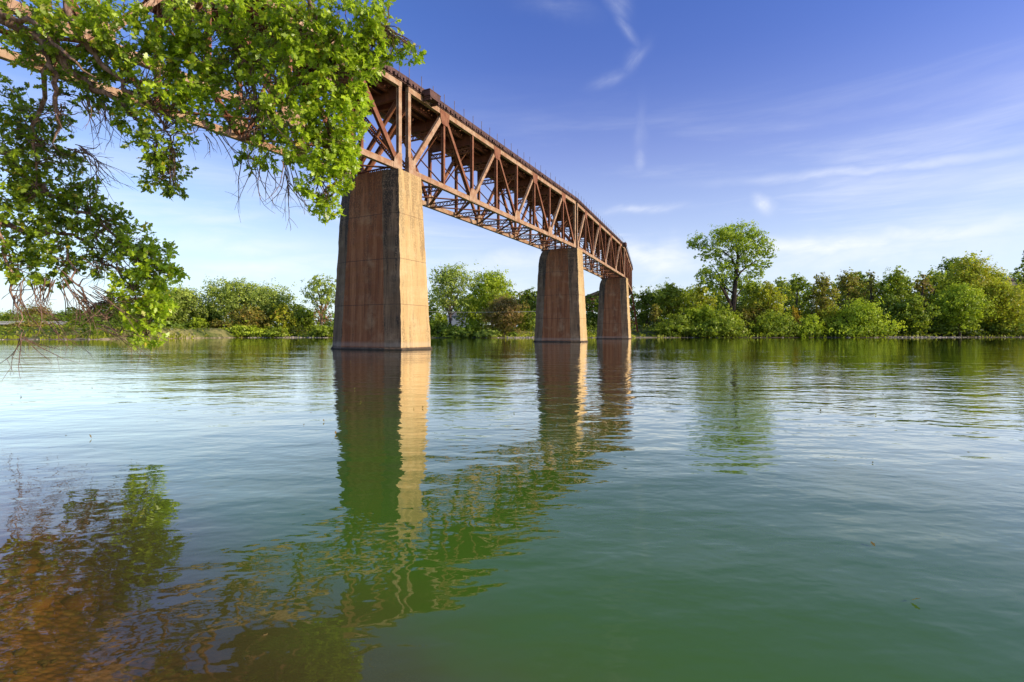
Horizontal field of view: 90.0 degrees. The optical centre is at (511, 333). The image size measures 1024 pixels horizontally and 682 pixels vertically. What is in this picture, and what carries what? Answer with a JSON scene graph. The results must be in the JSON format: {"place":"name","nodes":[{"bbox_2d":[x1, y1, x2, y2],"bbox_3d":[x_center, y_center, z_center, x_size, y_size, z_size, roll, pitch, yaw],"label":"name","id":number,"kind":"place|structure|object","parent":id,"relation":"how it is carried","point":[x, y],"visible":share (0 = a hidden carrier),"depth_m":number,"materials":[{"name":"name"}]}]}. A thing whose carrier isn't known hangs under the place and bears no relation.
{"place":"outdoors","nodes":[
{"label":"outdoors","id":0,"kind":"place"},
{"bbox_2d":[0,337,1023,681],"bbox_3d":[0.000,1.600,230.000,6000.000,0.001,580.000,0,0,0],"label":"water","id":1,"kind":"structure","parent":0,"point":[532,511],"depth_m":4.87,"materials":[{"name":"green liquid"}]},
{"bbox_2d":[11,360,1023,635],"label":"floating leaves","id":2,"kind":"object","parent":1,"relation":"on","point":[335,432],"visible":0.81,"depth_m":7.35,"materials":[{"name":"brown plant"}]},
{"bbox_2d":[0,309,1023,681],"bbox_3d":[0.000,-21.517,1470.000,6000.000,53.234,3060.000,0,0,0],"label":"ground","id":3,"kind":"structure","parent":0,"point":[36,633],"depth_m":3.45,"materials":[{"name":"brown soil"}]},
{"bbox_2d":[0,309,17,320],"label":"round tree","id":4,"kind":"object","parent":3,"relation":"on","point":[6,313],"visible":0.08,"depth_m":327.00,"materials":[{"name":"green plant"}]},
{"bbox_2d":[0,320,54,326],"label":"shrub","id":5,"kind":"object","parent":3,"relation":"on","point":[27,323],"visible":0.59,"depth_m":157.75,"materials":[{"name":"green plant"}]},
{"bbox_2d":[9,302,57,320],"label":"round tree","id":6,"kind":"object","parent":3,"relation":"on","point":[31,312],"visible":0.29,"depth_m":325.80,"materials":[{"name":"green plant"}]},
{"bbox_2d":[43,310,80,320],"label":"round tree","id":7,"kind":"object","parent":3,"relation":"on","point":[61,312],"visible":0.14,"depth_m":317.25,"materials":[{"name":"green plant"}]},
{"bbox_2d":[48,325,78,326],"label":"shrub","id":8,"kind":"object","parent":3,"relation":"on","point":[64,325],"visible":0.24,"depth_m":153.64,"materials":[{"name":"green plant"}]},
{"bbox_2d":[0,321,148,324],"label":"road bridge","id":9,"kind":"structure","parent":3,"relation":"on","point":[5,322],"depth_m":258.57,"materials":[{"name":"concrete"}]},
{"bbox_2d":[63,318,127,326],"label":"shrub","id":10,"kind":"object","parent":3,"relation":"on","point":[103,323],"visible":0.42,"depth_m":163.46,"materials":[{"name":"green plant"}]},
{"bbox_2d":[0,482,200,681],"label":"river stones","id":11,"kind":"object","parent":3,"relation":"on","point":[82,598],"visible":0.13,"depth_m":3.60,"materials":[{"name":"brown stone"}]},
{"bbox_2d":[95,302,153,326],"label":"bank tree","id":12,"kind":"object","parent":3,"relation":"on","point":[116,315],"visible":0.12,"depth_m":184.92,"materials":[{"name":"green plant"}]},
{"bbox_2d":[151,320,192,327],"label":"shrub","id":13,"kind":"object","parent":3,"relation":"on","point":[176,324],"visible":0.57,"depth_m":185.30,"materials":[{"name":"green plant"}]},
{"bbox_2d":[145,284,213,323],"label":"willow tree","id":14,"kind":"object","parent":3,"relation":"on","point":[188,304],"visible":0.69,"depth_m":191.09,"materials":[{"name":"green plant"}]},
{"bbox_2d":[186,317,213,327],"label":"shrub","id":15,"kind":"object","parent":3,"relation":"on","point":[195,322],"visible":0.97,"depth_m":187.20,"materials":[{"name":"green plant"}]},
{"bbox_2d":[191,306,222,325],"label":"bank tree","id":16,"kind":"object","parent":3,"relation":"on","point":[210,318],"visible":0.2,"depth_m":202.92,"materials":[{"name":"green plant"}]},
{"bbox_2d":[0,0,426,378],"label":"oak tree","id":17,"kind":"object","parent":3,"relation":"on","point":[24,189],"visible":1,"depth_m":9.54,"materials":[{"name":"green plant"}]},
{"bbox_2d":[209,318,234,327],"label":"shrub","id":18,"kind":"object","parent":3,"relation":"on","point":[218,323],"visible":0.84,"depth_m":187.78,"materials":[{"name":"green plant"}]},
{"bbox_2d":[199,276,272,320],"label":"willow tree","id":19,"kind":"object","parent":3,"relation":"on","point":[227,299],"visible":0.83,"depth_m":193.88,"materials":[{"name":"green plant"}]},
{"bbox_2d":[219,320,269,336],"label":"shrub","id":20,"kind":"object","parent":3,"relation":"on","point":[246,331],"visible":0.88,"depth_m":184.25,"materials":[{"name":"green plant"}]},
{"bbox_2d":[220,301,275,329],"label":"bank tree","id":21,"kind":"object","parent":3,"relation":"on","point":[252,316],"visible":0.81,"depth_m":189.52,"materials":[{"name":"green plant"}]},
{"bbox_2d":[233,277,299,325],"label":"willow tree","id":22,"kind":"object","parent":3,"relation":"on","point":[265,301],"visible":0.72,"depth_m":196.37,"materials":[{"name":"green plant"}]},
{"bbox_2d":[257,325,292,337],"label":"shrub","id":23,"kind":"object","parent":3,"relation":"on","point":[278,331],"visible":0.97,"depth_m":185.28,"materials":[{"name":"green plant"}]},
{"bbox_2d":[269,302,296,330],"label":"bank tree","id":24,"kind":"object","parent":3,"relation":"on","point":[283,308],"visible":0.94,"depth_m":190.84,"materials":[{"name":"green plant"}]},
{"bbox_2d":[287,303,314,327],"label":"tree","id":25,"kind":"object","parent":3,"relation":"on","point":[297,312],"visible":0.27,"depth_m":201.98,"materials":[{"name":"green plant"}]},
{"bbox_2d":[291,307,319,333],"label":"tree","id":26,"kind":"object","parent":3,"relation":"on","point":[304,317],"visible":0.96,"depth_m":193.79,"materials":[{"name":"green plant"}]},
{"bbox_2d":[299,273,335,325],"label":"cottonwood tree","id":27,"kind":"object","parent":3,"relation":"on","point":[321,299],"visible":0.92,"depth_m":189.73,"materials":[{"name":"green plant"}]},
{"bbox_2d":[313,300,331,323],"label":"hanging vine","id":28,"kind":"object","parent":27,"relation":"hanging from","point":[325,309],"visible":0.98,"depth_m":187.51,"materials":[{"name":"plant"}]},
{"bbox_2d":[0,0,638,349],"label":"railway bridge","id":29,"kind":"structure","parent":3,"relation":"on","point":[381,298],"depth_m":52.77,"materials":[{"name":"concrete"}]},
{"bbox_2d":[306,324,332,336],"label":"shrub","id":30,"kind":"object","parent":3,"relation":"on","point":[323,331],"visible":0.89,"depth_m":185.27,"materials":[{"name":"green plant"}]},
{"bbox_2d":[429,311,450,334],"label":"shrub","id":31,"kind":"object","parent":3,"relation":"on","point":[440,321],"visible":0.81,"depth_m":182.53,"materials":[{"name":"green plant"}]},
{"bbox_2d":[428,261,478,323],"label":"cottonwood tree","id":32,"kind":"object","parent":3,"relation":"on","point":[443,279],"visible":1,"depth_m":190.09,"materials":[{"name":"green plant"}]},
{"bbox_2d":[430,323,479,337],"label":"shrub","id":33,"kind":"object","parent":3,"relation":"on","point":[463,332],"visible":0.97,"depth_m":178.65,"materials":[{"name":"green plant"}]},
{"bbox_2d":[446,312,466,328],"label":"house","id":34,"kind":"structure","parent":3,"relation":"on","point":[453,321],"depth_m":222.50,"materials":[{"name":"paint"}]},
{"bbox_2d":[452,293,487,326],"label":"tree","id":35,"kind":"object","parent":3,"relation":"on","point":[472,312],"visible":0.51,"depth_m":209.54,"materials":[{"name":"green plant"}]},
{"bbox_2d":[464,318,482,336],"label":"shrub","id":36,"kind":"object","parent":3,"relation":"on","point":[474,326],"visible":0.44,"depth_m":185.50,"materials":[{"name":"green plant"}]},
{"bbox_2d":[473,329,501,337],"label":"shrub","id":37,"kind":"object","parent":3,"relation":"on","point":[490,332],"visible":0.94,"depth_m":177.66,"materials":[{"name":"green plant"}]},
{"bbox_2d":[462,265,520,327],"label":"cottonwood tree","id":38,"kind":"object","parent":3,"relation":"on","point":[490,284],"visible":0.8,"depth_m":192.89,"materials":[{"name":"green plant"}]},
{"bbox_2d":[0,336,1007,339],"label":"shore rubble","id":39,"kind":"object","parent":3,"relation":"on","point":[639,336],"visible":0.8,"depth_m":186.87,"materials":[{"name":"brown stone"}]},
{"bbox_2d":[478,293,532,336],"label":"bank tree","id":40,"kind":"object","parent":3,"relation":"on","point":[504,314],"visible":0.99,"depth_m":180.99,"materials":[{"name":"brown plant"}]},
{"bbox_2d":[0,330,1020,339],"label":"shore grass","id":41,"kind":"structure","parent":3,"relation":"on","point":[171,336],"depth_m":177.70,"materials":[{"name":"green plant"}]},
{"bbox_2d":[0,271,1023,328],"bbox_3d":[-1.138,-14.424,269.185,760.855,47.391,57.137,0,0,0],"label":"woodland","id":42,"kind":"object","parent":3,"relation":"on","point":[720,297],"visible":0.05,"depth_m":265.18,"materials":[{"name":"green plant"}]},
{"bbox_2d":[0,305,1023,337],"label":"undergrowth","id":43,"kind":"object","parent":3,"relation":"on","point":[6,329],"visible":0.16,"depth_m":182.73,"materials":[{"name":"green plant"}]},
{"bbox_2d":[508,331,517,336],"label":"shrub","id":44,"kind":"object","parent":3,"relation":"on","point":[512,333],"visible":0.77,"depth_m":179.35,"materials":[{"name":"green plant"}]},
{"bbox_2d":[514,291,530,321],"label":"tree","id":45,"kind":"object","parent":3,"relation":"on","point":[520,301],"visible":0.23,"depth_m":221.06,"materials":[{"name":"green plant"}]},
{"bbox_2d":[516,309,535,331],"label":"shrub","id":46,"kind":"object","parent":3,"relation":"on","point":[528,324],"visible":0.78,"depth_m":188.95,"materials":[{"name":"green plant"}]},
{"bbox_2d":[518,287,536,323],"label":"tree","id":47,"kind":"object","parent":3,"relation":"on","point":[531,297],"visible":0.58,"depth_m":205.08,"materials":[{"name":"green plant"}]},
{"bbox_2d":[586,311,597,329],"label":"tree","id":48,"kind":"object","parent":3,"relation":"on","point":[590,317],"visible":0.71,"depth_m":213.65,"materials":[{"name":"green plant"}]},
{"bbox_2d":[630,288,660,327],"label":"tree","id":49,"kind":"object","parent":3,"relation":"on","point":[644,297],"visible":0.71,"depth_m":220.46,"materials":[{"name":"green plant"}]},
{"bbox_2d":[649,303,661,326],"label":"bank tree","id":50,"kind":"object","parent":3,"relation":"on","point":[654,311],"visible":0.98,"depth_m":199.43,"materials":[{"name":"green plant"}]},
{"bbox_2d":[647,277,694,323],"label":"tree","id":51,"kind":"object","parent":3,"relation":"on","point":[666,301],"visible":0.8,"depth_m":213.40,"materials":[{"name":"green plant"}]},
{"bbox_2d":[642,312,701,336],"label":"shrub","id":52,"kind":"object","parent":3,"relation":"on","point":[674,328],"visible":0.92,"depth_m":190.37,"materials":[{"name":"green plant"}]},
{"bbox_2d":[674,284,709,319],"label":"tree","id":53,"kind":"object","parent":3,"relation":"on","point":[690,291],"visible":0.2,"depth_m":218.42,"materials":[{"name":"green plant"}]},
{"bbox_2d":[679,301,707,326],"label":"shrub","id":54,"kind":"object","parent":3,"relation":"on","point":[693,314],"visible":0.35,"depth_m":194.10,"materials":[{"name":"green plant"}]},
{"bbox_2d":[688,284,719,311],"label":"tree","id":55,"kind":"object","parent":3,"relation":"on","point":[698,292],"visible":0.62,"depth_m":198.92,"materials":[{"name":"green plant"}]},
{"bbox_2d":[692,303,718,325],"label":"bank tree","id":56,"kind":"object","parent":3,"relation":"on","point":[706,308],"visible":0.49,"depth_m":192.71,"materials":[{"name":"green plant"}]},
{"bbox_2d":[688,303,760,337],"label":"shrub","id":57,"kind":"object","parent":3,"relation":"on","point":[727,324],"visible":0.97,"depth_m":186.88,"materials":[{"name":"green plant"}]},
{"bbox_2d":[711,298,745,315],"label":"shrub","id":58,"kind":"object","parent":3,"relation":"on","point":[724,304],"visible":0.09,"depth_m":210.97,"materials":[{"name":"green plant"}]},
{"bbox_2d":[686,218,778,313],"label":"cottonwood tree","id":59,"kind":"object","parent":3,"relation":"on","point":[733,233],"visible":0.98,"depth_m":198.79,"materials":[{"name":"green plant"}]},
{"bbox_2d":[738,282,765,312],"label":"tree","id":60,"kind":"object","parent":3,"relation":"on","point":[747,292],"visible":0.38,"depth_m":205.34,"materials":[{"name":"green plant"}]},
{"bbox_2d":[735,296,777,330],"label":"shrub","id":61,"kind":"object","parent":3,"relation":"on","point":[747,314],"visible":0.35,"depth_m":197.57,"materials":[{"name":"green plant"}]},
{"bbox_2d":[743,280,794,316],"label":"tree","id":62,"kind":"object","parent":3,"relation":"on","point":[769,293],"visible":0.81,"depth_m":198.44,"materials":[{"name":"green plant"}]},
{"bbox_2d":[748,308,807,337],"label":"shrub","id":63,"kind":"object","parent":3,"relation":"on","point":[779,327],"visible":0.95,"depth_m":189.43,"materials":[{"name":"green plant"}]},
{"bbox_2d":[775,276,791,315],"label":"tree","id":64,"kind":"object","parent":3,"relation":"on","point":[781,283],"visible":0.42,"depth_m":219.00,"materials":[{"name":"green plant"}]},
{"bbox_2d":[781,272,811,317],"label":"tree","id":65,"kind":"object","parent":3,"relation":"on","point":[796,286],"visible":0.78,"depth_m":207.34,"materials":[{"name":"green plant"}]},
{"bbox_2d":[791,305,801,335],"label":"shrub","id":66,"kind":"object","parent":3,"relation":"on","point":[795,313],"visible":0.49,"depth_m":192.51,"materials":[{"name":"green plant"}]},
{"bbox_2d":[793,313,829,337],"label":"shrub","id":67,"kind":"object","parent":3,"relation":"on","point":[816,328],"visible":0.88,"depth_m":189.26,"materials":[{"name":"green plant"}]},
{"bbox_2d":[806,271,839,316],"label":"tree","id":68,"kind":"object","parent":3,"relation":"on","point":[823,284],"visible":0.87,"depth_m":203.10,"materials":[{"name":"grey plant"}]},
{"bbox_2d":[813,298,845,332],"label":"shrub","id":69,"kind":"object","parent":3,"relation":"on","point":[824,316],"visible":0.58,"depth_m":196.70,"materials":[{"name":"green plant"}]},
{"bbox_2d":[828,267,869,312],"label":"tree","id":70,"kind":"object","parent":3,"relation":"on","point":[847,284],"visible":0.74,"depth_m":212.93,"materials":[{"name":"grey plant"}]},
{"bbox_2d":[842,271,879,301],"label":"tree","id":71,"kind":"object","parent":3,"relation":"on","point":[861,275],"visible":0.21,"depth_m":234.01,"materials":[{"name":"green plant"}]},
{"bbox_2d":[818,296,914,337],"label":"shrub","id":72,"kind":"object","parent":3,"relation":"on","point":[857,321],"visible":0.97,"depth_m":188.97,"materials":[{"name":"green plant"}]},
{"bbox_2d":[859,269,882,319],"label":"tree","id":73,"kind":"object","parent":3,"relation":"on","point":[870,283],"visible":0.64,"depth_m":215.74,"materials":[{"name":"green plant"}]},
{"bbox_2d":[874,293,911,330],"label":"bank tree","id":74,"kind":"object","parent":3,"relation":"on","point":[887,308],"visible":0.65,"depth_m":200.70,"materials":[{"name":"plant"}]},
{"bbox_2d":[868,265,920,309],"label":"tree","id":75,"kind":"object","parent":3,"relation":"on","point":[897,281],"visible":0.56,"depth_m":208.39,"materials":[{"name":"green plant"}]},
{"bbox_2d":[882,318,912,332],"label":"shrub","id":76,"kind":"object","parent":3,"relation":"on","point":[908,328],"visible":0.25,"depth_m":199.07,"materials":[{"name":"green plant"}]},
{"bbox_2d":[907,320,924,335],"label":"shrub","id":77,"kind":"object","parent":3,"relation":"on","point":[918,330],"visible":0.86,"depth_m":197.31,"materials":[{"name":"green plant"}]},
{"bbox_2d":[896,294,943,332],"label":"tree","id":78,"kind":"object","parent":3,"relation":"on","point":[917,308],"visible":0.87,"depth_m":196.82,"materials":[{"name":"green plant"}]},
{"bbox_2d":[911,274,934,325],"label":"tree","id":79,"kind":"object","parent":3,"relation":"on","point":[924,282],"visible":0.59,"depth_m":205.50,"materials":[{"name":"green plant"}]},
{"bbox_2d":[916,265,949,319],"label":"tree","id":80,"kind":"object","parent":3,"relation":"on","point":[934,279],"visible":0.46,"depth_m":210.71,"materials":[{"name":"green plant"}]},
{"bbox_2d":[935,256,961,285],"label":"tree","id":81,"kind":"object","parent":3,"relation":"on","point":[946,264],"visible":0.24,"depth_m":235.48,"materials":[{"name":"green plant"}]},
{"bbox_2d":[924,316,988,335],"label":"shrub","id":82,"kind":"object","parent":3,"relation":"on","point":[941,328],"visible":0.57,"depth_m":200.94,"materials":[{"name":"green plant"}]},
{"bbox_2d":[930,279,1000,335],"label":"bank tree","id":83,"kind":"object","parent":3,"relation":"on","point":[957,305],"visible":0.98,"depth_m":197.17,"materials":[{"name":"green plant"}]},
{"bbox_2d":[935,250,1014,320],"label":"tree","id":84,"kind":"object","parent":3,"relation":"on","point":[968,270],"visible":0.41,"depth_m":210.34,"materials":[{"name":"green plant"}]},
{"bbox_2d":[966,279,1023,335],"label":"bank tree","id":85,"kind":"object","parent":3,"relation":"on","point":[1010,305],"visible":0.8,"depth_m":199.92,"materials":[{"name":"green plant"}]},
{"bbox_2d":[976,319,1023,336],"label":"shrub","id":86,"kind":"object","parent":3,"relation":"on","point":[994,327],"visible":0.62,"depth_m":201.44,"materials":[{"name":"green plant"}]},
{"bbox_2d":[993,272,1010,284],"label":"tree","id":87,"kind":"object","parent":3,"relation":"on","point":[1003,279],"visible":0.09,"depth_m":244.94,"materials":[{"name":"green plant"}]},
{"bbox_2d":[1002,277,1021,291],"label":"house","id":88,"kind":"structure","parent":3,"relation":"on","point":[1012,281],"depth_m":251.50,"materials":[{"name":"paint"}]},
{"bbox_2d":[1014,250,1023,288],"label":"conifer tree","id":89,"kind":"object","parent":3,"relation":"on","point":[1017,272],"visible":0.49,"depth_m":236.41,"materials":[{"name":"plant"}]},
{"bbox_2d":[1015,282,1023,319],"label":"tree","id":90,"kind":"object","parent":3,"relation":"on","point":[1021,286],"visible":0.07,"depth_m":205.83,"materials":[{"name":"green plant"}]},
{"bbox_2d":[0,0,1023,325],"label":"sky","id":91,"kind":"structure","parent":0,"point":[876,136],"materials":[{"name":"blue"}]}
]}

